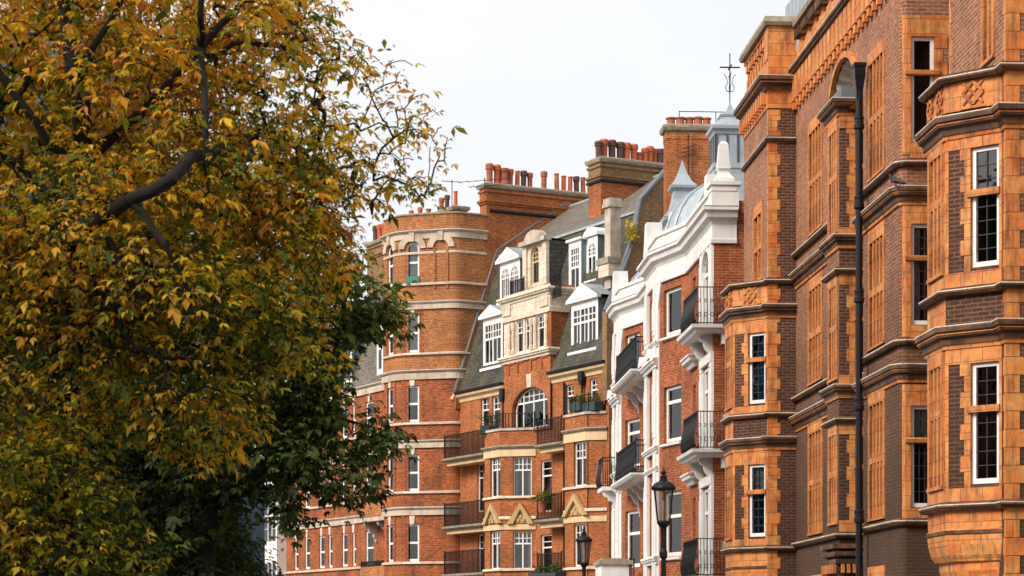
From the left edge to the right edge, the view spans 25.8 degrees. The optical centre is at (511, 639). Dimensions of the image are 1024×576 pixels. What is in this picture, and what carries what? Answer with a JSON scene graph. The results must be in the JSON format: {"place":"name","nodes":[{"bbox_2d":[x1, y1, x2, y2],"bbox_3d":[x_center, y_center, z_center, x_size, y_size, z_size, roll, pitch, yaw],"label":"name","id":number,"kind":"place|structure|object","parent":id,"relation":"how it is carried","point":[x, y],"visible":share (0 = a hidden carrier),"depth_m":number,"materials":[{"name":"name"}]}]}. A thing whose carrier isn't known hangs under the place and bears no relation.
{"place":"outdoors","nodes":[
{"label":"outdoors","id":0,"kind":"place"},
{"bbox_2d":[0,20,264,575],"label":"sheeted building","id":1,"kind":"structure","parent":0,"point":[260,530],"depth_m":52.34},
{"bbox_2d":[0,0,789,468],"label":"sky","id":2,"kind":"structure","parent":0,"point":[532,85],"materials":[{"name":"white"}]},
{"bbox_2d":[265,163,588,575],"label":"corner block","id":3,"kind":"structure","parent":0,"point":[443,258],"depth_m":100.08,"materials":[{"name":"orange brick"}]},
{"bbox_2d":[265,481,285,575],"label":"bay window","id":4,"kind":"structure","parent":3,"relation":"in","point":[276,543],"depth_m":114.85,"materials":[{"name":"white paint"}]},
{"bbox_2d":[296,539,297,569],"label":"window","id":5,"kind":"structure","parent":3,"relation":"in","point":[296,539],"depth_m":113.73,"materials":[{"name":"white paint"}]},
{"bbox_2d":[306,537,309,568],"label":"window","id":6,"kind":"structure","parent":3,"relation":"in","point":[307,539],"depth_m":112.46,"materials":[{"name":"white paint"}]},
{"bbox_2d":[306,491,309,507],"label":"window","id":7,"kind":"structure","parent":3,"relation":"in","point":[307,504],"depth_m":112.46,"materials":[{"name":"white paint"}]},
{"bbox_2d":[320,536,324,567],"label":"window","id":8,"kind":"structure","parent":3,"relation":"in","point":[322,538],"depth_m":110.88,"materials":[{"name":"white paint"}]},
{"bbox_2d":[330,535,331,567],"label":"window","id":9,"kind":"structure","parent":3,"relation":"in","point":[330,535],"depth_m":109.91,"materials":[{"name":"white paint"}]},
{"bbox_2d":[343,533,347,566],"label":"window","id":10,"kind":"structure","parent":3,"relation":"in","point":[345,536],"depth_m":108.39,"materials":[{"name":"white paint"}]},
{"bbox_2d":[343,407,347,437],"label":"window","id":11,"kind":"structure","parent":3,"relation":"in","point":[345,434],"depth_m":108.39,"materials":[{"name":"white paint"}]},
{"bbox_2d":[354,533,355,565],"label":"window","id":12,"kind":"structure","parent":3,"relation":"in","point":[354,533],"depth_m":107.35,"materials":[{"name":"white paint"}]},
{"bbox_2d":[354,405,355,435],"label":"window","id":13,"kind":"structure","parent":3,"relation":"in","point":[355,405],"depth_m":107.34,"materials":[{"name":"white paint"}]},
{"bbox_2d":[367,531,373,564],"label":"window","id":14,"kind":"structure","parent":3,"relation":"in","point":[370,540],"depth_m":105.80,"materials":[{"name":"white paint"}]},
{"bbox_2d":[367,467,373,495],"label":"window","id":15,"kind":"structure","parent":3,"relation":"in","point":[369,480],"depth_m":105.91,"materials":[{"name":"white paint"}]},
{"bbox_2d":[367,401,373,431],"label":"window","id":16,"kind":"structure","parent":3,"relation":"in","point":[370,405],"depth_m":105.80,"materials":[{"name":"white paint"}]},
{"bbox_2d":[389,246,392,285],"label":"window","id":17,"kind":"structure","parent":3,"relation":"in","point":[390,251],"depth_m":100.98,"materials":[{"name":"white paint"}]},
{"bbox_2d":[389,334,392,354],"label":"window","id":18,"kind":"structure","parent":3,"relation":"in","point":[390,342],"depth_m":100.98,"materials":[{"name":"white paint"}]},
{"bbox_2d":[389,388,392,423],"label":"window","id":19,"kind":"structure","parent":3,"relation":"in","point":[390,389],"depth_m":100.98,"materials":[{"name":"white paint"}]},
{"bbox_2d":[389,458,392,491],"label":"window","id":20,"kind":"structure","parent":3,"relation":"in","point":[391,460],"depth_m":100.98,"materials":[{"name":"white paint"}]},
{"bbox_2d":[389,525,392,561],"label":"window","id":21,"kind":"structure","parent":3,"relation":"in","point":[390,526],"depth_m":100.98,"materials":[{"name":"white paint"}]},
{"bbox_2d":[403,313,419,354],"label":"window","id":22,"kind":"structure","parent":3,"relation":"in","point":[413,346],"depth_m":100.10,"materials":[{"name":"white paint"}]},
{"bbox_2d":[403,385,419,424],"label":"window","id":23,"kind":"structure","parent":3,"relation":"in","point":[413,391],"depth_m":100.07,"materials":[{"name":"white paint"}]},
{"bbox_2d":[403,524,419,563],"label":"window","id":24,"kind":"structure","parent":3,"relation":"in","point":[410,561],"depth_m":99.95,"materials":[{"name":"white paint"}]},
{"bbox_2d":[403,454,420,493],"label":"window","id":25,"kind":"structure","parent":3,"relation":"in","point":[410,472],"depth_m":100.03,"materials":[{"name":"white paint"}]},
{"bbox_2d":[408,242,418,276],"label":"window","id":26,"kind":"structure","parent":3,"relation":"in","point":[413,260],"depth_m":100.12,"materials":[{"name":"white paint"}]},
{"bbox_2d":[457,178,510,195],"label":"tv aerial","id":27,"kind":"object","parent":3,"relation":"attached to","point":[484,180],"visible":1,"depth_m":98.14,"materials":[{"name":"black metal"}]},
{"bbox_2d":[441,139,663,575],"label":"mansard house","id":28,"kind":"structure","parent":0,"point":[538,357],"depth_m":93.41,"materials":[{"name":"brick"}]},
{"bbox_2d":[479,464,482,511],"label":"french window","id":29,"kind":"structure","parent":28,"relation":"in","point":[480,465],"depth_m":97.88,"materials":[{"name":"white paint"}]},
{"bbox_2d":[479,534,482,570],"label":"french window","id":30,"kind":"structure","parent":28,"relation":"in","point":[480,536],"depth_m":97.90,"materials":[{"name":"white paint"}]},
{"bbox_2d":[482,397,488,424],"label":"window","id":31,"kind":"structure","parent":28,"relation":"in","point":[485,402],"depth_m":97.49,"materials":[{"name":"white paint"}]},
{"bbox_2d":[479,412,499,433],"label":"potted shrub","id":32,"kind":"object","parent":28,"relation":"on","point":[483,428],"visible":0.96,"depth_m":94.70,"materials":[{"name":"green plant"}]},
{"bbox_2d":[492,457,499,496],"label":"window","id":33,"kind":"structure","parent":28,"relation":"in","point":[495,461],"depth_m":94.24,"materials":[{"name":"white paint"}]},
{"bbox_2d":[492,531,499,568],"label":"window","id":34,"kind":"structure","parent":28,"relation":"in","point":[495,535],"depth_m":94.24,"materials":[{"name":"white paint"}]},
{"bbox_2d":[494,396,499,424],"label":"window","id":35,"kind":"structure","parent":28,"relation":"in","point":[496,399],"depth_m":96.50,"materials":[{"name":"white paint"}]},
{"bbox_2d":[518,320,522,352],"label":"window","id":36,"kind":"structure","parent":28,"relation":"in","point":[520,323],"depth_m":94.36,"materials":[{"name":"white paint"}]},
{"bbox_2d":[514,457,531,495],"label":"window","id":37,"kind":"structure","parent":28,"relation":"in","point":[515,470],"depth_m":93.53,"materials":[{"name":"white paint"}]},
{"bbox_2d":[514,531,531,567],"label":"window","id":38,"kind":"structure","parent":28,"relation":"in","point":[529,544],"depth_m":93.46,"materials":[{"name":"white paint"}]},
{"bbox_2d":[526,319,528,350],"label":"window","id":39,"kind":"structure","parent":28,"relation":"in","point":[527,323],"depth_m":93.81,"materials":[{"name":"white paint"}]},
{"bbox_2d":[516,387,547,426],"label":"window","id":40,"kind":"structure","parent":28,"relation":"in","point":[534,399],"depth_m":93.71,"materials":[{"name":"white paint"}]},
{"bbox_2d":[529,486,553,511],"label":"potted palm","id":41,"kind":"object","parent":28,"relation":"on","point":[542,506],"visible":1,"depth_m":90.61,"materials":[{"name":"green plant"}]},
{"bbox_2d":[539,315,543,347],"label":"window","id":42,"kind":"structure","parent":28,"relation":"in","point":[541,318],"depth_m":92.73,"materials":[{"name":"white paint"}]},
{"bbox_2d":[528,563,566,575],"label":"hedge trough","id":43,"kind":"object","parent":28,"relation":"on","point":[553,573],"visible":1,"depth_m":90.25,"materials":[{"name":"green plant"}]},
{"bbox_2d":[543,460,551,511],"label":"french window","id":44,"kind":"structure","parent":28,"relation":"in","point":[547,465],"depth_m":92.55,"materials":[{"name":"white paint"}]},
{"bbox_2d":[543,534,551,572],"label":"french window","id":45,"kind":"structure","parent":28,"relation":"in","point":[547,539],"depth_m":92.58,"materials":[{"name":"white paint"}]},
{"bbox_2d":[567,385,573,411],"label":"window","id":46,"kind":"structure","parent":28,"relation":"in","point":[570,389],"depth_m":90.87,"materials":[{"name":"white paint"}]},
{"bbox_2d":[569,393,586,412],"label":"plant trough","id":47,"kind":"object","parent":28,"relation":"on","point":[571,407],"visible":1,"depth_m":89.32,"materials":[{"name":"green metal"}]},
{"bbox_2d":[576,441,585,485],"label":"window","id":48,"kind":"structure","parent":28,"relation":"in","point":[580,446],"depth_m":88.90,"materials":[{"name":"white paint"}]},
{"bbox_2d":[576,524,585,566],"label":"window","id":49,"kind":"structure","parent":28,"relation":"in","point":[579,527],"depth_m":89.05,"materials":[{"name":"white paint"}]},
{"bbox_2d":[582,393,602,411],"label":"plant trough","id":50,"kind":"object","parent":28,"relation":"on","point":[594,405],"visible":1,"depth_m":88.12,"materials":[{"name":"green metal"}]},
{"bbox_2d":[591,378,597,400],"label":"window","id":51,"kind":"structure","parent":28,"relation":"in","point":[594,382],"depth_m":89.16,"materials":[{"name":"white paint"}]},
{"bbox_2d":[624,220,639,242],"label":"flowering weed","id":52,"kind":"object","parent":28,"relation":"on","point":[632,231],"visible":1,"depth_m":88.08,"materials":[{"name":"yellow plant"}]},
{"label":"ground","id":53,"kind":"structure","parent":0,"visible":0},
{"bbox_2d":[0,15,426,575],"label":"broadleaf tree","id":54,"kind":"object","parent":53,"relation":"on","point":[308,420],"visible":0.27,"depth_m":26.95,"materials":[{"name":"green plant"}]},
{"bbox_2d":[0,0,467,575],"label":"chestnut tree","id":55,"kind":"object","parent":53,"relation":"on","point":[92,330],"visible":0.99,"depth_m":20.09,"materials":[{"name":"yellow plant"}]},
{"bbox_2d":[593,116,711,575],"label":"terraced house","id":56,"kind":"structure","parent":53,"relation":"on","point":[623,492],"depth_m":77.50,"materials":[{"name":"white paint"}]},
{"bbox_2d":[628,333,639,367],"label":"window","id":57,"kind":"structure","parent":56,"relation":"in","point":[631,337],"depth_m":76.94,"materials":[{"name":"white paint"}]},
{"bbox_2d":[628,418,639,465],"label":"window","id":58,"kind":"structure","parent":56,"relation":"in","point":[633,425],"depth_m":77.11,"materials":[{"name":"white paint"}]},
{"bbox_2d":[628,510,639,566],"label":"window","id":59,"kind":"structure","parent":56,"relation":"in","point":[633,516],"depth_m":77.20,"materials":[{"name":"white paint"}]},
{"bbox_2d":[681,134,696,174],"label":"tv aerial","id":60,"kind":"object","parent":56,"relation":"attached to","point":[688,152],"visible":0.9,"depth_m":81.34,"materials":[{"name":"black metal"}]},
{"bbox_2d":[679,111,715,122],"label":"roof aerial rail","id":61,"kind":"object","parent":56,"relation":"attached to","point":[698,111],"visible":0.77,"depth_m":81.90,"materials":[{"name":"black metal"}]},
{"bbox_2d":[636,53,743,575],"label":"terraced house","id":62,"kind":"structure","parent":53,"relation":"on","point":[690,268],"depth_m":65.08,"materials":[{"name":"white paint"}]},
{"bbox_2d":[660,286,680,341],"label":"window","id":63,"kind":"structure","parent":62,"relation":"in","point":[674,295],"depth_m":67.12,"materials":[{"name":"white paint"}]},
{"bbox_2d":[660,385,680,447],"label":"window","id":64,"kind":"structure","parent":62,"relation":"in","point":[673,393],"depth_m":67.12,"materials":[{"name":"white paint"}]},
{"bbox_2d":[660,490,681,560],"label":"window","id":65,"kind":"structure","parent":62,"relation":"in","point":[674,528],"depth_m":67.04,"materials":[{"name":"white paint"}]},
{"bbox_2d":[704,254,708,323],"bbox_3d":[5.490,-9.675,61.995,0.114,2.142,1.462,0,0,-4],"label":"french door","id":66,"kind":"structure","parent":62,"relation":"in","point":[706,277],"depth_m":62.55,"materials":[{"name":"white paint"}]},
{"bbox_2d":[704,367,708,448],"bbox_3d":[5.490,-6.402,61.995,0.114,2.296,1.462,0,0,-4],"label":"french door","id":67,"kind":"structure","parent":62,"relation":"in","point":[706,372],"depth_m":62.64,"materials":[{"name":"white paint"}]},
{"bbox_2d":[704,488,708,575],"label":"french door","id":68,"kind":"structure","parent":62,"relation":"in","point":[706,492],"depth_m":62.64,"materials":[{"name":"white paint"}]},
{"bbox_2d":[718,0,1023,575],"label":"mansion block","id":69,"kind":"structure","parent":53,"relation":"on","point":[871,318],"depth_m":46.74,"materials":[{"name":"brick"}]},
{"bbox_2d":[750,332,764,403],"bbox_3d":[6.217,-6.842,56.380,0.080,1.776,0.515,0,0,-49],"label":"window","id":70,"kind":"structure","parent":69,"relation":"in","point":[757,340],"depth_m":56.41,"materials":[{"name":"white paint"}]},
{"bbox_2d":[750,464,764,536],"bbox_3d":[6.260,-3.512,56.428,0.523,1.816,0.211,0,0,41],"label":"window","id":71,"kind":"structure","parent":69,"relation":"in","point":[757,472],"depth_m":56.44,"materials":[{"name":"white paint"}]},
{"bbox_2d":[855,130,862,216],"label":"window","id":72,"kind":"structure","parent":69,"relation":"in","point":[855,130],"depth_m":50.22,"materials":[{"name":"orange paint"}]},
{"bbox_2d":[855,285,862,373],"bbox_3d":[7.803,-6.952,50.264,0.252,1.996,0.080,0,0,-4],"label":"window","id":73,"kind":"structure","parent":69,"relation":"in","point":[855,285],"depth_m":50.22,"materials":[{"name":"orange paint"}]},
{"bbox_2d":[855,435,862,509],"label":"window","id":74,"kind":"structure","parent":69,"relation":"in","point":[855,435],"depth_m":50.22,"materials":[{"name":"orange paint"}]},
{"bbox_2d":[888,174,905,185],"bbox_3d":[7.717,-9.218,44.897,0.372,0.237,0.124,0,0,-14],"label":"pigeon","id":75,"kind":"object","parent":69,"relation":"on","point":[895,179],"visible":1,"depth_m":44.84,"materials":[{"name":"grey"}]},
{"bbox_2d":[911,224,926,324],"bbox_3d":[8.259,-7.365,45.244,0.470,2.030,0.208,0,0,-4],"label":"window","id":76,"kind":"structure","parent":69,"relation":"in","point":[915,228],"depth_m":45.16,"materials":[{"name":"white paint"}]},
{"bbox_2d":[911,406,926,506],"bbox_3d":[8.261,-3.697,45.245,0.474,2.046,0.210,0,0,-4],"label":"window","id":77,"kind":"structure","parent":69,"relation":"in","point":[918,413],"depth_m":45.15,"materials":[{"name":"white paint"}]},
{"bbox_2d":[911,37,933,141],"bbox_3d":[8.265,-11.087,45.180,0.466,2.126,0.080,0,0,-4],"label":"window","id":78,"kind":"structure","parent":69,"relation":"in","point":[925,39],"depth_m":45.13,"materials":[{"name":"white paint"}]},
{"bbox_2d":[972,144,998,267],"bbox_3d":[8.004,-7.292,37.693,0.529,2.016,0.080,0,0,41],"label":"window","id":79,"kind":"structure","parent":69,"relation":"in","point":[975,151],"depth_m":37.75,"materials":[{"name":"white paint"}]},
{"bbox_2d":[972,361,998,483],"bbox_3d":[8.004,-3.652,37.693,0.529,2.036,0.080,0,0,41],"label":"window","id":80,"kind":"structure","parent":69,"relation":"in","point":[975,366],"depth_m":37.76,"materials":[{"name":"white paint"}]},
{"label":"road","id":81,"kind":"structure","parent":0,"visible":0},
{"bbox_2d":[0,383,196,575],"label":"garden shrub","id":82,"kind":"object","parent":81,"relation":"on","point":[57,547],"visible":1,"depth_m":19.22,"materials":[{"name":"green plant"}]},
{"bbox_2d":[117,471,281,575],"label":"evergreen bush","id":83,"kind":"object","parent":81,"relation":"on","point":[257,549],"visible":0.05,"depth_m":30.39,"materials":[{"name":"green plant"}]},
{"bbox_2d":[275,569,284,575],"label":"street lamp","id":84,"kind":"object","parent":81,"relation":"on","point":[279,573],"visible":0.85,"depth_m":57.95,"materials":[{"name":"black metal"}]},
{"bbox_2d":[576,527,591,575],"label":"street lamp","id":85,"kind":"object","parent":81,"relation":"on","point":[583,537],"visible":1,"depth_m":41.46,"materials":[{"name":"black metal"}]},
{"bbox_2d":[651,466,675,575],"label":"street lamp","id":86,"kind":"object","parent":81,"relation":"on","point":[664,484],"visible":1,"depth_m":29.16,"materials":[{"name":"black metal"}]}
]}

